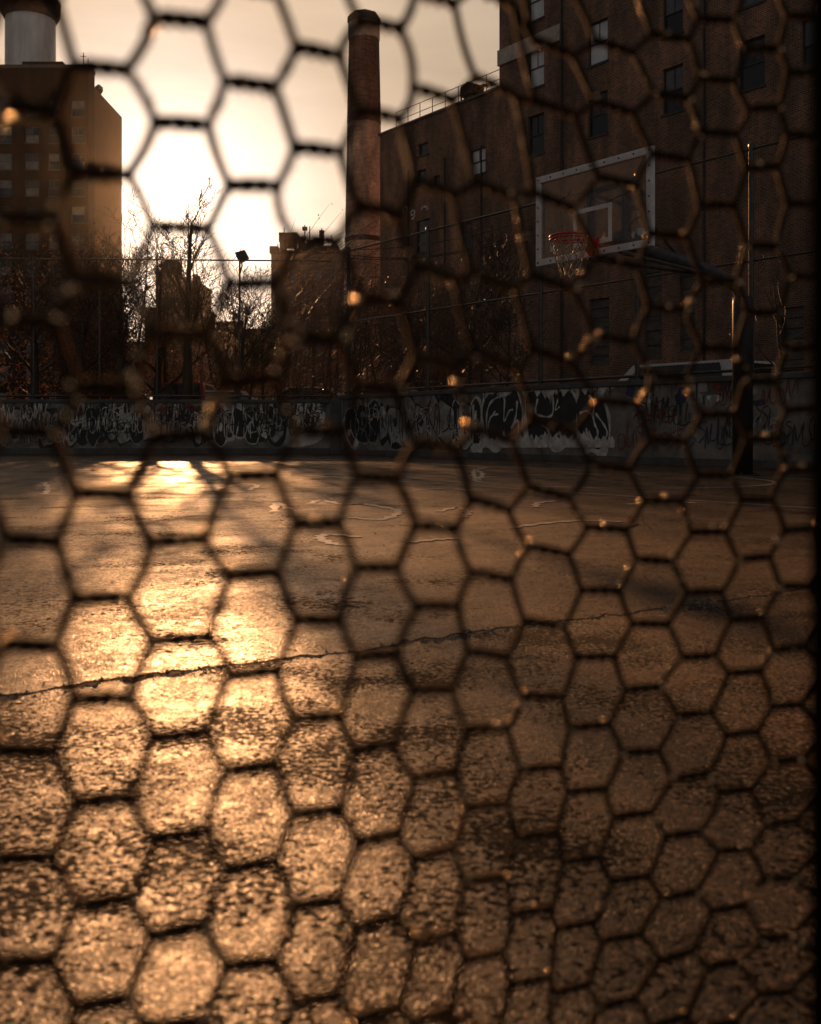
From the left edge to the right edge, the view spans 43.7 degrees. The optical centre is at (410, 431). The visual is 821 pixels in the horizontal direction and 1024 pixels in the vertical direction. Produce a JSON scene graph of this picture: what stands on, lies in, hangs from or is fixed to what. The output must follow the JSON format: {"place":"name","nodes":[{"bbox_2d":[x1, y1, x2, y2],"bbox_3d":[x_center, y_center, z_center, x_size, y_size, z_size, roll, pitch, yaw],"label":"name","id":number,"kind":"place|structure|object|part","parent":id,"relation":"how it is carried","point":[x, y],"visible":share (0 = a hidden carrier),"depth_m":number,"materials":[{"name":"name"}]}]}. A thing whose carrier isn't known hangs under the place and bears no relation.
{"place":"outdoors","nodes":[
{"label":"outdoors","id":0,"kind":"place"},
{"bbox_2d":[0,53,121,398],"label":"apartment tower","id":1,"kind":"structure","parent":0,"point":[32,170],"depth_m":110.00,"materials":[{"name":"brick"}]},
{"bbox_2d":[0,127,11,143],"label":"window","id":2,"kind":"structure","parent":1,"relation":"in","point":[6,136],"depth_m":110.15,"materials":[{"name":"glass"}]},
{"bbox_2d":[0,154,11,169],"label":"window","id":3,"kind":"structure","parent":1,"relation":"in","point":[5,159],"depth_m":110.15,"materials":[{"name":"glass"}]},
{"bbox_2d":[0,180,11,196],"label":"window","id":4,"kind":"structure","parent":1,"relation":"in","point":[5,185],"depth_m":110.15,"materials":[{"name":"glass"}]},
{"bbox_2d":[0,233,11,249],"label":"window","id":5,"kind":"structure","parent":1,"relation":"in","point":[4,238],"depth_m":110.15,"materials":[{"name":"glass"}]},
{"bbox_2d":[0,260,11,276],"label":"window","id":6,"kind":"structure","parent":1,"relation":"in","point":[1,267],"depth_m":110.15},
{"bbox_2d":[0,286,11,302],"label":"window","id":7,"kind":"structure","parent":1,"relation":"in","point":[3,289],"depth_m":110.15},
{"bbox_2d":[0,339,11,355],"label":"window","id":8,"kind":"structure","parent":1,"relation":"in","point":[6,353],"depth_m":110.15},
{"bbox_2d":[0,366,11,382],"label":"window","id":9,"kind":"structure","parent":1,"relation":"in","point":[6,374],"depth_m":110.15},
{"bbox_2d":[4,5,56,63],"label":"water tank","id":10,"kind":"object","parent":1,"relation":"on","point":[30,34],"visible":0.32,"depth_m":116.60,"materials":[{"name":"metal"}]},
{"bbox_2d":[24,260,38,276],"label":"window","id":11,"kind":"structure","parent":1,"relation":"in","point":[28,270],"depth_m":110.15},
{"bbox_2d":[24,127,39,143],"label":"window","id":12,"kind":"structure","parent":1,"relation":"in","point":[31,133],"depth_m":110.15,"materials":[{"name":"glass"}]},
{"bbox_2d":[24,154,39,169],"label":"window","id":13,"kind":"structure","parent":1,"relation":"in","point":[31,160],"depth_m":110.15,"materials":[{"name":"glass"}]},
{"bbox_2d":[24,180,39,196],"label":"window","id":14,"kind":"structure","parent":1,"relation":"in","point":[31,186],"depth_m":110.15,"materials":[{"name":"glass"}]},
{"bbox_2d":[24,233,39,249],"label":"window","id":15,"kind":"structure","parent":1,"relation":"in","point":[32,239],"depth_m":110.15,"materials":[{"name":"glass"}]},
{"bbox_2d":[25,339,38,355],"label":"window","id":16,"kind":"structure","parent":1,"relation":"in","point":[26,339],"depth_m":110.15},
{"bbox_2d":[25,366,39,382],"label":"window","id":17,"kind":"structure","parent":1,"relation":"in","point":[29,373],"depth_m":110.15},
{"bbox_2d":[48,127,57,143],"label":"window","id":18,"kind":"structure","parent":1,"relation":"in","point":[52,136],"depth_m":110.15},
{"bbox_2d":[48,233,58,249],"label":"window","id":19,"kind":"structure","parent":1,"relation":"in","point":[50,234],"depth_m":110.15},
{"bbox_2d":[48,154,59,169],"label":"window","id":20,"kind":"structure","parent":1,"relation":"in","point":[54,159],"depth_m":110.15,"materials":[{"name":"glass"}]},
{"bbox_2d":[48,180,59,196],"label":"window","id":21,"kind":"structure","parent":1,"relation":"in","point":[53,184],"depth_m":110.15,"materials":[{"name":"glass"}]},
{"bbox_2d":[49,260,59,276],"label":"window","id":22,"kind":"structure","parent":1,"relation":"in","point":[50,264],"depth_m":110.15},
{"bbox_2d":[71,101,84,116],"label":"window","id":23,"kind":"structure","parent":1,"relation":"in","point":[78,107],"depth_m":110.15,"materials":[{"name":"glass"}]},
{"bbox_2d":[71,127,84,143],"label":"window","id":24,"kind":"structure","parent":1,"relation":"in","point":[78,133],"depth_m":110.15,"materials":[{"name":"glass"}]},
{"bbox_2d":[71,181,84,196],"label":"window","id":25,"kind":"structure","parent":1,"relation":"in","point":[78,188],"depth_m":110.15,"materials":[{"name":"glass"}]},
{"bbox_2d":[71,207,84,222],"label":"window","id":26,"kind":"structure","parent":1,"relation":"in","point":[78,213],"depth_m":110.15,"materials":[{"name":"glass"}]},
{"bbox_2d":[72,233,84,249],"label":"window","id":27,"kind":"structure","parent":1,"relation":"in","point":[74,235],"depth_m":110.15,"materials":[{"name":"glass"}]},
{"bbox_2d":[74,154,84,164],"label":"window","id":28,"kind":"structure","parent":1,"relation":"in","point":[80,158],"depth_m":110.15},
{"bbox_2d":[0,0,498,340],"label":"sky","id":29,"kind":"structure","parent":0,"point":[177,70],"materials":[{"name":"white"}]},
{"bbox_2d":[269,225,344,392],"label":"office block","id":30,"kind":"structure","parent":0,"point":[274,252],"depth_m":150.00,"materials":[{"name":"brick"}]},
{"bbox_2d":[289,269,295,282],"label":"window","id":31,"kind":"structure","parent":30,"relation":"in","point":[293,270],"depth_m":150.16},
{"bbox_2d":[316,269,321,282],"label":"window","id":32,"kind":"structure","parent":30,"relation":"in","point":[317,270],"depth_m":150.16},
{"bbox_2d":[316,344,321,356],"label":"window","id":33,"kind":"structure","parent":30,"relation":"in","point":[320,354],"depth_m":150.16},
{"bbox_2d":[329,269,334,281],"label":"window","id":34,"kind":"structure","parent":30,"relation":"in","point":[329,269],"depth_m":150.16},
{"bbox_2d":[0,589,806,703],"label":"ground crack","id":35,"kind":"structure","parent":0,"point":[3,699],"depth_m":2.74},
{"bbox_2d":[0,591,809,1023],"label":"court pavement","id":36,"kind":"structure","parent":0,"point":[104,847],"depth_m":1.54,"materials":[{"name":"asphalt"}]},
{"bbox_2d":[42,605,709,686],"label":"side crack ground","id":37,"kind":"structure","parent":36,"relation":"on","point":[688,607],"depth_m":2.82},
{"bbox_2d":[0,0,809,1023],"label":"wire netting","id":38,"kind":"object","parent":36,"relation":"on","point":[36,858],"visible":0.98,"depth_m":0.44,"materials":[{"name":"black metal"}]},
{"bbox_2d":[336,371,809,467],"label":"graffiti wall","id":39,"kind":"structure","parent":36,"relation":"on","point":[608,433],"depth_m":19.94,"materials":[{"name":"paint"}]},
{"bbox_2d":[344,138,809,394],"bbox_3d":[6.319,-2.940,16.724,0.105,3.960,26.751,0,0,-37],"label":"chain link fence","id":40,"kind":"object","parent":39,"relation":"on","point":[750,261],"visible":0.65,"depth_m":20.43,"materials":[{"name":"metal"}]},
{"bbox_2d":[350,210,555,249],"bbox_3d":[0.725,-4.814,25.199,6.717,0.318,0.022,0,0,41],"label":"cable","id":41,"kind":"object","parent":40,"relation":"attached to","point":[457,238],"visible":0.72,"depth_m":24.83,"materials":[{"name":"metal"}]},
{"bbox_2d":[351,219,555,257],"bbox_3d":[0.725,-4.562,25.199,6.719,0.427,0.022,0,0,41],"label":"cable","id":42,"kind":"object","parent":40,"relation":"attached to","point":[454,251],"visible":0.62,"depth_m":24.87,"materials":[{"name":"metal"}]},
{"bbox_2d":[353,226,555,259],"bbox_3d":[0.725,-4.493,25.199,6.718,0.352,0.022,0,0,41],"label":"cable","id":43,"kind":"object","parent":40,"relation":"attached to","point":[453,253],"visible":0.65,"depth_m":24.86,"materials":[{"name":"metal"}]},
{"bbox_2d":[810,0,820,1023],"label":"fence post","id":44,"kind":"object","parent":36,"relation":"on","point":[815,511],"depth_m":0.34,"materials":[{"name":"metal"}]},
{"bbox_2d":[0,454,809,694],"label":"court ground","id":45,"kind":"structure","parent":0,"point":[105,641],"depth_m":5.12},
{"bbox_2d":[0,398,341,453],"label":"graffiti wall","id":46,"kind":"structure","parent":45,"relation":"on","point":[103,426],"depth_m":27.15,"materials":[{"name":"paint"}]},
{"bbox_2d":[0,255,330,399],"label":"rail fence","id":47,"kind":"object","parent":46,"relation":"on","point":[100,395],"visible":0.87,"depth_m":27.32,"materials":[{"name":"metal"}]},
{"bbox_2d":[235,250,248,272],"bbox_3d":[-4.489,-4.525,27.310,0.352,0.605,0.260,0,0,0],"label":"floodlight","id":48,"kind":"object","parent":47,"relation":"attached to","point":[242,256],"visible":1,"depth_m":27.18,"materials":[{"name":"metal"}]},
{"bbox_2d":[41,468,696,544],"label":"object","id":49,"kind":"structure","parent":45,"relation":"on","point":[276,506],"depth_m":7.83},
{"bbox_2d":[0,463,806,699],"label":"crack","id":50,"kind":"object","parent":45,"relation":"on","point":[455,637],"depth_m":2.96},
{"bbox_2d":[80,456,809,507],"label":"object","id":51,"kind":"structure","parent":45,"relation":"on","point":[549,486],"depth_m":12.24,"materials":[{"name":"paint"}]},
{"bbox_2d":[93,469,798,545],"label":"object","id":52,"kind":"structure","parent":45,"relation":"on","point":[562,490],"depth_m":8.47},
{"bbox_2d":[536,145,759,475],"bbox_3d":[3.134,-1.327,13.113,3.752,3.854,1.885,0,0,-37],"label":"basketball hoop","id":53,"kind":"object","parent":45,"relation":"on","point":[620,242],"visible":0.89,"depth_m":12.77,"materials":[{"name":"paint"}]},
{"bbox_2d":[378,69,498,388],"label":"brick warehouse","id":54,"kind":"structure","parent":0,"point":[437,146],"depth_m":55.98,"materials":[{"name":"brick"}]},
{"bbox_2d":[418,169,425,176],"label":"window","id":55,"kind":"structure","parent":54,"relation":"in","point":[422,173],"depth_m":57.72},
{"bbox_2d":[416,142,428,158],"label":"window","id":56,"kind":"structure","parent":54,"relation":"in","point":[423,148],"depth_m":57.58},
{"bbox_2d":[415,218,429,255],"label":"window","id":57,"kind":"structure","parent":54,"relation":"in","point":[421,225],"depth_m":57.72,"materials":[{"name":"glass"}]},
{"bbox_2d":[458,222,472,258],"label":"window","id":58,"kind":"structure","parent":54,"relation":"in","point":[470,246],"depth_m":54.54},
{"bbox_2d":[460,84,484,100],"bbox_3d":[3.444,-18.258,55.301,0.800,1.196,2.279,0,0,-37],"label":"roof vent","id":59,"kind":"object","parent":54,"relation":"on","point":[475,92],"visible":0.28,"depth_m":55.01,"materials":[{"name":"metal"}]},
{"bbox_2d":[469,147,485,177],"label":"window","id":60,"kind":"structure","parent":54,"relation":"in","point":[476,154],"depth_m":53.83,"materials":[{"name":"glass"}]},
{"bbox_2d":[497,0,809,386],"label":"brick building","id":61,"kind":"structure","parent":0,"point":[555,145],"depth_m":44.31,"materials":[{"name":"brick"}]},
{"bbox_2d":[526,48,544,91],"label":"window","id":62,"kind":"structure","parent":61,"relation":"in","point":[537,57],"depth_m":50.32,"materials":[{"name":"glass"}]},
{"bbox_2d":[530,113,544,156],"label":"window","id":63,"kind":"structure","parent":61,"relation":"in","point":[536,122],"depth_m":50.38,"materials":[{"name":"glass"}]},
{"bbox_2d":[530,0,544,21],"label":"window","id":64,"kind":"structure","parent":61,"relation":"in","point":[537,6],"depth_m":50.32,"materials":[{"name":"glass"}]},
{"bbox_2d":[586,18,608,69],"bbox_3d":[8.657,-17.825,47.066,0.280,2.050,1.329,0,0,-37],"label":"window","id":65,"kind":"structure","parent":61,"relation":"in","point":[598,56],"depth_m":47.09,"materials":[{"name":"glass"}]},
{"bbox_2d":[587,91,608,140],"bbox_3d":[8.657,-14.525,47.066,0.280,2.050,1.329,0,0,-37],"label":"window","id":66,"kind":"structure","parent":61,"relation":"in","point":[598,117],"depth_m":47.12,"materials":[{"name":"glass"}]},
{"bbox_2d":[592,298,608,365],"bbox_3d":[8.799,-4.560,47.061,0.042,3.045,1.166,0,0,-37],"label":"window","id":67,"kind":"structure","parent":61,"relation":"in","point":[598,303],"depth_m":47.10,"materials":[{"name":"glass"}]},
{"bbox_2d":[646,261,661,359],"bbox_3d":[10.666,-5.338,44.598,0.042,4.408,0.962,0,0,-37],"label":"window","id":68,"kind":"structure","parent":61,"relation":"in","point":[658,282],"depth_m":44.63,"materials":[{"name":"glass"}]},
{"bbox_2d":[660,64,683,117],"bbox_3d":[11.230,-14.525,43.670,0.280,2.050,1.200,0,0,-37],"label":"window","id":69,"kind":"structure","parent":61,"relation":"in","point":[673,77],"depth_m":43.75,"materials":[{"name":"glass"}]},
{"bbox_2d":[660,0,683,40],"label":"window","id":70,"kind":"structure","parent":61,"relation":"in","point":[673,9],"depth_m":43.78,"materials":[{"name":"glass"}]},
{"bbox_2d":[683,273,694,350],"bbox_3d":[11.779,-5.223,43.129,0.042,3.647,0.710,0,0,-37],"label":"window","id":71,"kind":"structure","parent":61,"relation":"in","point":[688,292],"depth_m":43.19,"materials":[{"name":"glass"}]},
{"bbox_2d":[740,36,765,92],"bbox_3d":[13.566,-14.525,40.587,0.280,2.050,1.319,0,0,-37],"label":"window","id":72,"kind":"structure","parent":61,"relation":"in","point":[752,76],"depth_m":40.61,"materials":[{"name":"glass"}]},
{"bbox_2d":[741,0,765,10],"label":"window","id":73,"kind":"structure","parent":61,"relation":"in","point":[748,3],"depth_m":40.62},
{"bbox_2d":[783,307,803,371],"bbox_3d":[14.723,-3.354,39.245,0.042,2.755,1.015,0,0,-37],"label":"window","id":74,"kind":"structure","parent":61,"relation":"in","point":[800,312],"depth_m":39.20,"materials":[{"name":"glass"}]},
{"bbox_2d":[803,21,809,66],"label":"window","id":75,"kind":"structure","parent":61,"relation":"in","point":[806,25],"depth_m":38.82,"materials":[{"name":"glass"}]},
{"label":"street","id":76,"kind":"structure","parent":0,"visible":0},
{"bbox_2d":[0,247,61,398],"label":"bare tree","id":77,"kind":"object","parent":76,"relation":"on","point":[10,343],"visible":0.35,"depth_m":39.88,"materials":[{"name":"brown plant"}]},
{"bbox_2d":[0,236,109,398],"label":"bare tree","id":78,"kind":"object","parent":76,"relation":"on","point":[37,344],"visible":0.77,"depth_m":29.81,"materials":[{"name":"brown plant"}]},
{"bbox_2d":[15,256,96,390],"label":"bare tree","id":79,"kind":"object","parent":76,"relation":"on","point":[40,283],"visible":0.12,"depth_m":46.90,"materials":[{"name":"brown plant"}]},
{"bbox_2d":[28,216,162,398],"bbox_3d":[-9.837,-3.182,31.010,4.127,6.479,3.828,0,0,0],"label":"bare tree","id":80,"kind":"object","parent":76,"relation":"on","point":[80,366],"visible":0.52,"depth_m":30.84,"materials":[{"name":"brown plant"}]},
{"bbox_2d":[40,246,154,354],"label":"bare tree","id":81,"kind":"object","parent":76,"relation":"on","point":[119,274],"visible":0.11,"depth_m":43.86,"materials":[{"name":"brown plant"}]},
{"bbox_2d":[42,238,206,398],"bbox_3d":[-8.266,-3.018,30.821,4.948,6.144,4.016,0,0,0],"label":"bare tree","id":82,"kind":"object","parent":76,"relation":"on","point":[122,367],"visible":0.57,"depth_m":30.45,"materials":[{"name":"brown plant"}]},
{"bbox_2d":[125,341,144,391],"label":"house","id":83,"kind":"structure","parent":76,"relation":"on","point":[133,356],"depth_m":230.00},
{"bbox_2d":[82,183,210,347],"bbox_3d":[-11.489,-5.244,44.761,5.545,10.598,5.753,0,0,-31],"label":"bare tree","id":84,"kind":"object","parent":76,"relation":"on","point":[135,220],"visible":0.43,"depth_m":43.99,"materials":[{"name":"brown plant"}]},
{"bbox_2d":[0,222,295,399],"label":"shrubbery","id":85,"kind":"object","parent":76,"relation":"on","point":[61,385],"visible":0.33,"depth_m":34.29,"materials":[{"name":"brown plant"}]},
{"bbox_2d":[103,245,214,380],"bbox_3d":[-10.559,-3.873,41.542,5.318,7.853,5.058,0,0,0],"label":"bare tree","id":86,"kind":"object","parent":76,"relation":"on","point":[163,307],"visible":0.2,"depth_m":41.64,"materials":[{"name":"brown plant"}]},
{"bbox_2d":[74,227,254,398],"bbox_3d":[-7.987,-3.390,33.067,5.847,6.891,4.338,0,0,-22],"label":"bare tree","id":87,"kind":"object","parent":76,"relation":"on","point":[160,358],"visible":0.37,"depth_m":33.01,"materials":[{"name":"brown plant"}]},
{"bbox_2d":[158,261,185,306],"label":"house","id":88,"kind":"structure","parent":76,"relation":"on","point":[171,283],"depth_m":240.15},
{"bbox_2d":[145,298,214,394],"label":"house","id":89,"kind":"structure","parent":76,"relation":"on","point":[199,319],"depth_m":190.00,"materials":[{"name":"brick"}]},
{"bbox_2d":[131,254,238,381],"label":"bare tree","id":90,"kind":"object","parent":76,"relation":"on","point":[164,370],"visible":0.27,"depth_m":35.76,"materials":[{"name":"brown plant"}]},
{"bbox_2d":[161,382,215,398],"bbox_3d":[-7.915,-0.822,37.000,2.160,1.735,4.580,0,0,-2],"label":"parked car","id":91,"kind":"object","parent":76,"relation":"on","point":[198,388],"visible":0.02,"depth_m":35.06,"materials":[{"name":"black metal"}]},
{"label":"windows","id":92,"kind":"part","parent":91,"relation":"part of","materials":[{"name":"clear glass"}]},
{"bbox_2d":[148,175,230,398],"bbox_3d":[-6.615,-3.938,30.860,2.321,7.979,2.781,0,0,-35],"label":"bare tree","id":93,"kind":"object","parent":76,"relation":"on","point":[187,380],"visible":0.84,"depth_m":30.96,"materials":[{"name":"brown plant"}]},
{"bbox_2d":[191,274,212,309],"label":"house","id":94,"kind":"structure","parent":76,"relation":"on","point":[204,288],"depth_m":215.14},
{"bbox_2d":[141,231,269,384],"bbox_3d":[-10.247,-4.945,48.008,7.341,9.996,5.951,0,0,-43],"label":"bare tree","id":95,"kind":"object","parent":76,"relation":"on","point":[167,242],"visible":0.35,"depth_m":48.08,"materials":[{"name":"brown plant"}]},
{"bbox_2d":[176,264,272,356],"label":"bare tree","id":96,"kind":"object","parent":76,"relation":"on","point":[230,316],"visible":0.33,"depth_m":40.11,"materials":[{"name":"brown plant"}]},
{"bbox_2d":[205,391,258,399],"bbox_3d":[-6.261,-0.682,36.000,4.580,1.455,2.160,0,0,-3],"label":"parked car","id":97,"kind":"object","parent":76,"relation":"on","point":[229,393],"visible":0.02,"depth_m":35.24,"materials":[{"name":"black metal"}]},
{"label":"windows","id":98,"kind":"part","parent":97,"relation":"part of","materials":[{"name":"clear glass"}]},
{"bbox_2d":[190,282,282,399],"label":"bare tree","id":99,"kind":"object","parent":76,"relation":"on","point":[259,339],"visible":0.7,"depth_m":29.65,"materials":[{"name":"brown plant"}]},
{"bbox_2d":[215,321,270,399],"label":"house","id":100,"kind":"structure","parent":76,"relation":"on","point":[224,337],"depth_m":260.00,"materials":[{"name":"brick"}]},
{"bbox_2d":[226,300,295,399],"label":"bare tree","id":101,"kind":"object","parent":76,"relation":"on","point":[261,360],"visible":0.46,"depth_m":31.56,"materials":[{"name":"brown plant"}]},
{"bbox_2d":[223,290,305,399],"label":"bare tree","id":102,"kind":"object","parent":76,"relation":"on","point":[263,392],"visible":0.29,"depth_m":35.97,"materials":[{"name":"brown plant"}]},
{"bbox_2d":[269,387,341,399],"bbox_3d":[-3.053,-0.682,33.000,4.580,1.455,2.160,0,0,-4],"label":"parked car","id":103,"kind":"object","parent":76,"relation":"on","point":[304,388],"visible":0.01,"depth_m":32.20,"materials":[{"name":"black metal"}]},
{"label":"windows","id":104,"kind":"part","parent":103,"relation":"part of","materials":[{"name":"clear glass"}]},
{"bbox_2d":[286,273,346,385],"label":"bare tree","id":105,"kind":"object","parent":76,"relation":"on","point":[323,308],"visible":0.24,"depth_m":33.06,"materials":[{"name":"brown plant"}]},
{"bbox_2d":[336,278,385,378],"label":"bare tree","id":106,"kind":"object","parent":76,"relation":"on","point":[359,317],"visible":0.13,"depth_m":33.54,"materials":[{"name":"brown plant"}]},
{"bbox_2d":[342,9,380,394],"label":"brick chimney","id":107,"kind":"object","parent":76,"relation":"on","point":[363,152],"visible":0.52,"depth_m":70.98,"materials":[{"name":"brick"}]},
{"bbox_2d":[261,197,536,399],"bbox_3d":[-0.443,-3.432,30.265,8.534,6.978,3.651,0,0,0],"label":"bramble","id":108,"kind":"object","parent":76,"relation":"on","point":[329,327],"visible":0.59,"depth_m":29.74,"materials":[{"name":"plant"}]},
{"bbox_2d":[360,304,440,383],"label":"bare tree","id":109,"kind":"object","parent":76,"relation":"on","point":[403,335],"visible":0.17,"depth_m":30.84,"materials":[{"name":"brown plant"}]},
{"bbox_2d":[382,257,495,388],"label":"bare tree","id":110,"kind":"object","parent":76,"relation":"on","point":[442,267],"visible":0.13,"depth_m":33.95,"materials":[{"name":"brown plant"}]},
{"bbox_2d":[380,220,543,388],"bbox_3d":[1.572,-3.081,29.297,4.946,6.267,2.781,0,0,-26],"label":"bare tree","id":111,"kind":"object","parent":76,"relation":"on","point":[495,267],"visible":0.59,"depth_m":29.74,"materials":[{"name":"brown plant"}]},
{"bbox_2d":[452,290,550,386],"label":"bare tree","id":112,"kind":"object","parent":76,"relation":"on","point":[501,325],"visible":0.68,"depth_m":26.61,"materials":[{"name":"brown plant"}]},
{"bbox_2d":[619,359,774,380],"bbox_3d":[5.582,-0.522,21.500,2.160,1.735,4.580,0,0,-37],"label":"parked car","id":113,"kind":"object","parent":76,"relation":"on","point":[679,366],"visible":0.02,"depth_m":20.18,"materials":[{"name":"metal"}]},
{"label":"windows","id":114,"kind":"part","parent":113,"relation":"part of","materials":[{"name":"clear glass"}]},
{"bbox_2d":[724,237,809,372],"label":"bare tree","id":115,"kind":"object","parent":76,"relation":"on","point":[778,334],"visible":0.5,"depth_m":19.73,"materials":[{"name":"brown plant"}]}
]}

